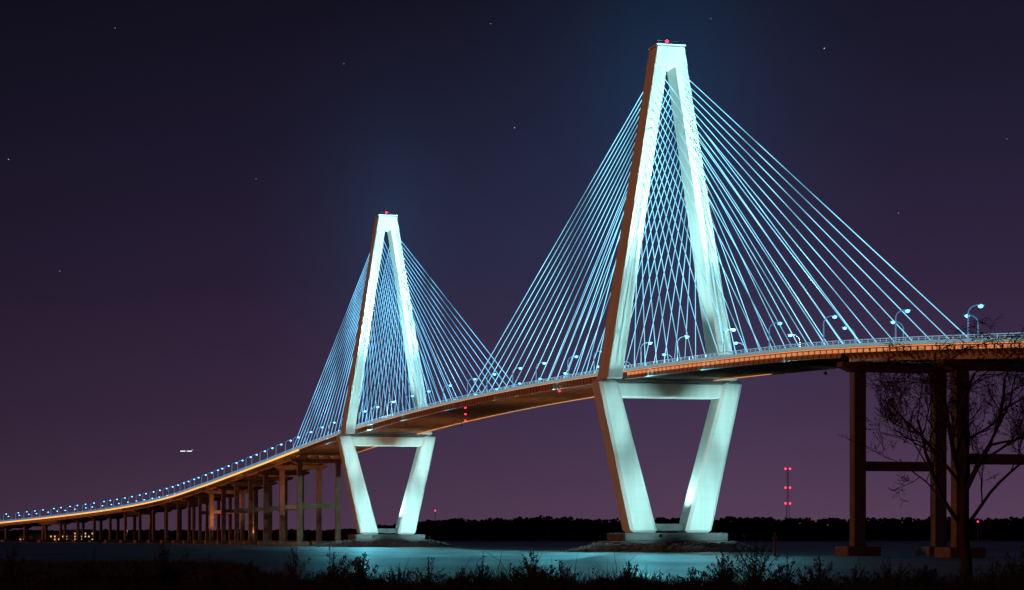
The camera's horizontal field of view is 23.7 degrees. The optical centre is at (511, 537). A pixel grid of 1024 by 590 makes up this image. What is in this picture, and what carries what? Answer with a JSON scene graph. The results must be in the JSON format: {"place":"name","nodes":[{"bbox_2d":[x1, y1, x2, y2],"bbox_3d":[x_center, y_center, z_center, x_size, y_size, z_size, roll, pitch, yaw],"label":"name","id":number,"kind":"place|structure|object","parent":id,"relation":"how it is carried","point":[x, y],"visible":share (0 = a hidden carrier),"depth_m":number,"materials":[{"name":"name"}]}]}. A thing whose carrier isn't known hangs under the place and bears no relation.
{"place":"outdoors","nodes":[
{"label":"outdoors","id":0,"kind":"place"},
{"bbox_2d":[5,564,298,584],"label":"marsh","id":1,"kind":"structure","parent":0,"point":[143,570],"depth_m":308.99,"materials":[{"name":"plant"}]},
{"bbox_2d":[0,557,288,586],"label":"marsh grass","id":2,"kind":"structure","parent":1,"relation":"on","point":[57,566],"depth_m":305.52,"materials":[{"name":"black plant"}]},
{"bbox_2d":[0,542,1023,588],"bbox_3d":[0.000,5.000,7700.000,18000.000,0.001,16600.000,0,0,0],"label":"water","id":3,"kind":"structure","parent":0,"point":[265,557],"depth_m":606.36,"materials":[{"name":"teal liquid"}]},
{"bbox_2d":[0,528,12,541],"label":"bridge pier","id":4,"kind":"structure","parent":3,"relation":"in","point":[8,531],"depth_m":2770.29,"materials":[{"name":"concrete"}]},
{"bbox_2d":[1,526,32,541],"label":"bridge pier","id":5,"kind":"structure","parent":3,"relation":"in","point":[6,533],"depth_m":2704.62,"materials":[{"name":"concrete"}]},
{"bbox_2d":[18,534,33,541],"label":"waterfront building","id":6,"kind":"structure","parent":3,"relation":"on","point":[31,536],"depth_m":2790.00,"materials":[{"name":"metal"}]},
{"bbox_2d":[19,524,51,541],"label":"bridge pier","id":7,"kind":"structure","parent":3,"relation":"in","point":[24,533],"depth_m":2649.17,"materials":[{"name":"concrete"}]},
{"bbox_2d":[34,532,73,541],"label":"waterfront building","id":8,"kind":"structure","parent":3,"relation":"on","point":[53,536],"depth_m":2780.00,"materials":[{"name":"metal"}]},
{"bbox_2d":[37,522,70,541],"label":"bridge pier","id":9,"kind":"structure","parent":3,"relation":"in","point":[43,524],"depth_m":2593.71,"materials":[{"name":"concrete"}]},
{"bbox_2d":[55,520,88,541],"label":"bridge pier","id":10,"kind":"structure","parent":3,"relation":"in","point":[60,522],"depth_m":2536.74,"materials":[{"name":"concrete"}]},
{"bbox_2d":[73,529,92,539],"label":"waterfront building","id":11,"kind":"structure","parent":3,"relation":"on","point":[88,534],"depth_m":2800.00,"materials":[{"name":"metal"}]},
{"bbox_2d":[72,518,106,541],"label":"bridge pier","id":12,"kind":"structure","parent":3,"relation":"in","point":[77,520],"depth_m":2480.79,"materials":[{"name":"concrete"}]},
{"bbox_2d":[88,516,123,541],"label":"bridge pier","id":13,"kind":"structure","parent":3,"relation":"in","point":[94,518],"depth_m":2421.59,"materials":[{"name":"concrete"}]},
{"bbox_2d":[104,514,137,542],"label":"bridge pier","id":14,"kind":"structure","parent":3,"relation":"in","point":[110,516],"depth_m":2362.13,"materials":[{"name":"concrete"}]},
{"bbox_2d":[119,512,156,542],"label":"bridge pier","id":15,"kind":"structure","parent":3,"relation":"in","point":[125,514],"depth_m":2303.17,"materials":[{"name":"concrete"}]},
{"bbox_2d":[134,509,171,542],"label":"bridge pier","id":16,"kind":"structure","parent":3,"relation":"in","point":[139,511],"depth_m":2242.97,"materials":[{"name":"concrete"}]},
{"bbox_2d":[147,507,186,542],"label":"bridge pier","id":17,"kind":"structure","parent":3,"relation":"in","point":[153,509],"depth_m":2182.57,"materials":[{"name":"concrete"}]},
{"bbox_2d":[160,504,197,542],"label":"bridge pier","id":18,"kind":"structure","parent":3,"relation":"in","point":[193,506],"depth_m":2124.04,"materials":[{"name":"concrete"}]},
{"bbox_2d":[172,501,208,542],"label":"bridge pier","id":19,"kind":"structure","parent":3,"relation":"in","point":[178,503],"depth_m":2061.32,"materials":[{"name":"concrete"}]},
{"bbox_2d":[182,498,220,542],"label":"bridge pier","id":20,"kind":"structure","parent":3,"relation":"in","point":[189,500],"depth_m":1999.93,"materials":[{"name":"concrete"}]},
{"bbox_2d":[193,494,233,543],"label":"bridge pier","id":21,"kind":"structure","parent":3,"relation":"in","point":[201,512],"depth_m":1938.63,"materials":[{"name":"concrete"}]},
{"bbox_2d":[204,490,247,543],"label":"bridge pier","id":22,"kind":"structure","parent":3,"relation":"in","point":[212,511],"depth_m":1876.98,"materials":[{"name":"concrete"}]},
{"bbox_2d":[216,486,262,543],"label":"bridge pier","id":23,"kind":"structure","parent":3,"relation":"in","point":[224,510],"depth_m":1815.32,"materials":[{"name":"concrete"}]},
{"bbox_2d":[229,482,277,543],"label":"bridge pier","id":24,"kind":"structure","parent":3,"relation":"in","point":[237,509],"depth_m":1753.36,"materials":[{"name":"concrete"}]},
{"bbox_2d":[243,477,292,544],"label":"bridge pier","id":25,"kind":"structure","parent":3,"relation":"in","point":[251,509],"depth_m":1691.29,"materials":[{"name":"concrete"}]},
{"bbox_2d":[257,471,309,544],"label":"bridge pier","id":26,"kind":"structure","parent":3,"relation":"in","point":[266,507],"depth_m":1629.09,"materials":[{"name":"concrete"}]},
{"bbox_2d":[273,465,327,544],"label":"bridge pier","id":27,"kind":"structure","parent":3,"relation":"in","point":[283,506],"depth_m":1569.13,"materials":[{"name":"concrete"}]},
{"bbox_2d":[290,459,341,544],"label":"bridge pier","id":28,"kind":"structure","parent":3,"relation":"in","point":[301,505],"depth_m":1507.60,"materials":[{"name":"concrete"}]},
{"bbox_2d":[315,539,456,546],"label":"rock island","id":29,"kind":"object","parent":3,"relation":"in","point":[405,543],"visible":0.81,"depth_m":1289.24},
{"bbox_2d":[293,211,515,541],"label":"bridge tower","id":30,"kind":"structure","parent":29,"relation":"on","point":[348,440],"depth_m":1313.68,"materials":[{"name":"concrete"}]},
{"bbox_2d":[563,541,772,551],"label":"rock island","id":31,"kind":"object","parent":3,"relation":"in","point":[704,546],"visible":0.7,"depth_m":835.90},
{"bbox_2d":[469,40,966,544],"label":"bridge tower","id":32,"kind":"structure","parent":31,"relation":"on","point":[611,386],"depth_m":859.65,"materials":[{"name":"concrete"}]},
{"bbox_2d":[772,533,777,555],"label":"channel marker","id":33,"kind":"object","parent":3,"relation":"in","point":[774,537],"visible":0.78,"depth_m":639.75,"materials":[{"name":"metal"}]},
{"bbox_2d":[835,362,951,555],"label":"bridge pier","id":34,"kind":"structure","parent":3,"relation":"in","point":[860,465],"depth_m":669.24,"materials":[{"name":"concrete"}]},
{"bbox_2d":[0,332,1023,527],"bbox_3d":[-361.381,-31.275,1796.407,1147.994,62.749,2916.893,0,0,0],"label":"bridge deck","id":35,"kind":"structure","parent":34,"relation":"on","point":[492,403],"depth_m":953.01,"materials":[{"name":"concrete"}]},
{"bbox_2d":[593,351,599,372],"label":"street lamp","id":36,"kind":"object","parent":35,"relation":"on","point":[594,362],"visible":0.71,"depth_m":891.36,"materials":[{"name":"metal"}]},
{"bbox_2d":[640,342,652,365],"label":"street lamp","id":37,"kind":"object","parent":35,"relation":"on","point":[650,343],"visible":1,"depth_m":838.18,"materials":[{"name":"metal"}]},
{"bbox_2d":[677,336,689,360],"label":"street lamp","id":38,"kind":"object","parent":35,"relation":"on","point":[686,337],"visible":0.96,"depth_m":801.05,"materials":[{"name":"metal"}]},
{"bbox_2d":[723,329,736,354],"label":"street lamp","id":39,"kind":"object","parent":35,"relation":"on","point":[733,330],"visible":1,"depth_m":758.53,"materials":[{"name":"metal"}]},
{"bbox_2d":[769,322,782,346],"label":"street lamp","id":40,"kind":"object","parent":35,"relation":"on","point":[780,323],"visible":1,"depth_m":720.70,"materials":[{"name":"metal"}]},
{"bbox_2d":[823,315,836,344],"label":"street lamp","id":41,"kind":"object","parent":35,"relation":"on","point":[834,316],"visible":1,"depth_m":680.51,"materials":[{"name":"metal"}]},
{"bbox_2d":[895,309,910,340],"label":"street lamp","id":42,"kind":"object","parent":35,"relation":"on","point":[907,310],"visible":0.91,"depth_m":633.40,"materials":[{"name":"metal"}]},
{"bbox_2d":[964,314,978,337],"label":"street lamp","id":43,"kind":"object","parent":35,"relation":"on","point":[977,322],"visible":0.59,"depth_m":662.92,"materials":[{"name":"metal"}]},
{"bbox_2d":[967,304,983,337],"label":"street lamp","id":44,"kind":"object","parent":35,"relation":"on","point":[980,305],"visible":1,"depth_m":592.29,"materials":[{"name":"metal"}]},
{"bbox_2d":[934,359,1023,557],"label":"bridge pier","id":45,"kind":"structure","parent":3,"relation":"in","point":[953,551],"depth_m":606.66,"materials":[{"name":"concrete"}]},
{"bbox_2d":[0,539,1023,541],"bbox_3d":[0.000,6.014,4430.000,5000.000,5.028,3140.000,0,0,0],"label":"shore","id":46,"kind":"structure","parent":0,"point":[761,540],"depth_m":2948.79,"materials":[{"name":"soil"}]},
{"bbox_2d":[0,515,1023,540],"bbox_3d":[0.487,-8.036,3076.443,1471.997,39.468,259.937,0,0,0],"label":"wood","id":47,"kind":"object","parent":46,"relation":"on","point":[738,528],"visible":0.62,"depth_m":2978.36,"materials":[{"name":"black plant"}]},
{"bbox_2d":[785,468,790,517],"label":"radio mast","id":48,"kind":"object","parent":46,"relation":"on","point":[788,493],"visible":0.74,"depth_m":3299.77,"materials":[{"name":"metal"}]},
{"bbox_2d":[0,0,1023,530],"label":"sky","id":49,"kind":"structure","parent":0,"point":[192,192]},
{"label":"ground","id":50,"kind":"structure","parent":0,"visible":0},
{"bbox_2d":[0,546,47,589],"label":"bank shrub","id":51,"kind":"object","parent":50,"relation":"on","point":[23,574],"visible":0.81,"depth_m":53.43,"materials":[{"name":"black plant"}]},
{"bbox_2d":[125,543,199,589],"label":"bank shrub","id":52,"kind":"object","parent":50,"relation":"on","point":[167,570],"visible":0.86,"depth_m":55.46,"materials":[{"name":"black plant"}]},
{"bbox_2d":[227,559,276,589],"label":"bank shrub","id":53,"kind":"object","parent":50,"relation":"on","point":[247,574],"visible":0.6,"depth_m":50.31,"materials":[{"name":"black plant"}]},
{"bbox_2d":[268,547,319,589],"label":"bank shrub","id":54,"kind":"object","parent":50,"relation":"on","point":[295,568],"visible":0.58,"depth_m":55.78,"materials":[{"name":"black plant"}]},
{"bbox_2d":[288,547,370,589],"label":"bank shrub","id":55,"kind":"object","parent":50,"relation":"on","point":[331,573],"visible":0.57,"depth_m":50.88,"materials":[{"name":"black plant"}]},
{"bbox_2d":[341,552,389,589],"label":"bank shrub","id":56,"kind":"object","parent":50,"relation":"on","point":[360,572],"visible":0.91,"depth_m":48.26,"materials":[{"name":"black plant"}]},
{"bbox_2d":[380,562,415,589],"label":"bank shrub","id":57,"kind":"object","parent":50,"relation":"on","point":[394,578],"visible":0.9,"depth_m":47.38,"materials":[{"name":"black plant"}]},
{"bbox_2d":[410,555,450,588],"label":"bank shrub","id":58,"kind":"object","parent":50,"relation":"on","point":[428,575],"visible":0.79,"depth_m":53.39,"materials":[{"name":"black plant"}]},
{"bbox_2d":[442,567,477,589],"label":"bank shrub","id":59,"kind":"object","parent":50,"relation":"on","point":[464,580],"visible":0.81,"depth_m":50.25,"materials":[{"name":"black plant"}]},
{"bbox_2d":[474,556,494,589],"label":"bank shrub","id":60,"kind":"object","parent":50,"relation":"on","point":[486,578],"visible":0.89,"depth_m":52.63,"materials":[{"name":"black plant"}]},
{"bbox_2d":[495,563,526,589],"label":"bank shrub","id":61,"kind":"object","parent":50,"relation":"on","point":[515,579],"visible":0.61,"depth_m":50.31,"materials":[{"name":"black plant"}]},
{"bbox_2d":[0,546,1023,589],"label":"bank grass","id":62,"kind":"structure","parent":50,"relation":"on","point":[940,585],"depth_m":49.59,"materials":[{"name":"black plant"}]},
{"bbox_2d":[511,549,559,589],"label":"bank shrub","id":63,"kind":"object","parent":50,"relation":"on","point":[530,569],"visible":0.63,"depth_m":50.52,"materials":[{"name":"black plant"}]},
{"bbox_2d":[542,560,581,589],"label":"bank shrub","id":64,"kind":"object","parent":50,"relation":"on","point":[562,572],"visible":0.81,"depth_m":46.81,"materials":[{"name":"black plant"}]},
{"bbox_2d":[587,568,612,586],"bbox_3d":[2.038,1.073,57.226,0.833,0.729,0.667,0,0,-10],"label":"bank shrub","id":65,"kind":"object","parent":50,"relation":"on","point":[598,579],"visible":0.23,"depth_m":57.16,"materials":[{"name":"black plant"}]},
{"bbox_2d":[613,560,646,589],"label":"bank shrub","id":66,"kind":"object","parent":50,"relation":"on","point":[633,579],"visible":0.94,"depth_m":49.44,"materials":[{"name":"black plant"}]},
{"bbox_2d":[642,571,682,589],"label":"bank shrub","id":67,"kind":"object","parent":50,"relation":"on","point":[655,581],"visible":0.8,"depth_m":50.34,"materials":[{"name":"black plant"}]},
{"bbox_2d":[670,567,712,589],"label":"bank shrub","id":68,"kind":"object","parent":50,"relation":"on","point":[691,572],"visible":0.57,"depth_m":53.27,"materials":[{"name":"black plant"}]},
{"bbox_2d":[695,552,741,589],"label":"bank shrub","id":69,"kind":"object","parent":50,"relation":"on","point":[727,574],"visible":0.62,"depth_m":53.48,"materials":[{"name":"black plant"}]},
{"bbox_2d":[720,538,795,588],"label":"bank shrub","id":70,"kind":"object","parent":50,"relation":"on","point":[754,573],"visible":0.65,"depth_m":55.38,"materials":[{"name":"black plant"}]},
{"bbox_2d":[764,553,809,589],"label":"bank shrub","id":71,"kind":"object","parent":50,"relation":"on","point":[783,582],"visible":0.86,"depth_m":53.51,"materials":[{"name":"black plant"}]},
{"bbox_2d":[795,556,844,589],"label":"bank shrub","id":72,"kind":"object","parent":50,"relation":"on","point":[808,583],"visible":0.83,"depth_m":50.82,"materials":[{"name":"black plant"}]},
{"bbox_2d":[838,564,877,588],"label":"bank shrub","id":73,"kind":"object","parent":50,"relation":"on","point":[855,578],"visible":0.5,"depth_m":55.44,"materials":[{"name":"black plant"}]},
{"bbox_2d":[873,554,917,589],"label":"bank shrub","id":74,"kind":"object","parent":50,"relation":"on","point":[888,572],"visible":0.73,"depth_m":53.60,"materials":[{"name":"black plant"}]},
{"bbox_2d":[902,564,946,589],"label":"bank shrub","id":75,"kind":"object","parent":50,"relation":"on","point":[926,572],"visible":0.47,"depth_m":56.43,"materials":[{"name":"black plant"}]},
{"bbox_2d":[837,313,1023,583],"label":"bare tree","id":76,"kind":"object","parent":50,"relation":"on","point":[963,521],"visible":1,"depth_m":59.01,"materials":[{"name":"black plant"}]},
{"bbox_2d":[941,567,980,589],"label":"bank shrub","id":77,"kind":"object","parent":50,"relation":"on","point":[961,578],"visible":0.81,"depth_m":51.26,"materials":[{"name":"black plant"}]},
{"bbox_2d":[970,556,1016,589],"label":"bank shrub","id":78,"kind":"object","parent":50,"relation":"on","point":[988,580],"visible":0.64,"depth_m":48.77,"materials":[{"name":"black plant"}]},
{"bbox_2d":[993,546,1023,585],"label":"bank shrub","id":79,"kind":"object","parent":50,"relation":"on","point":[1010,567],"visible":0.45,"depth_m":54.20,"materials":[{"name":"black plant"}]}
]}

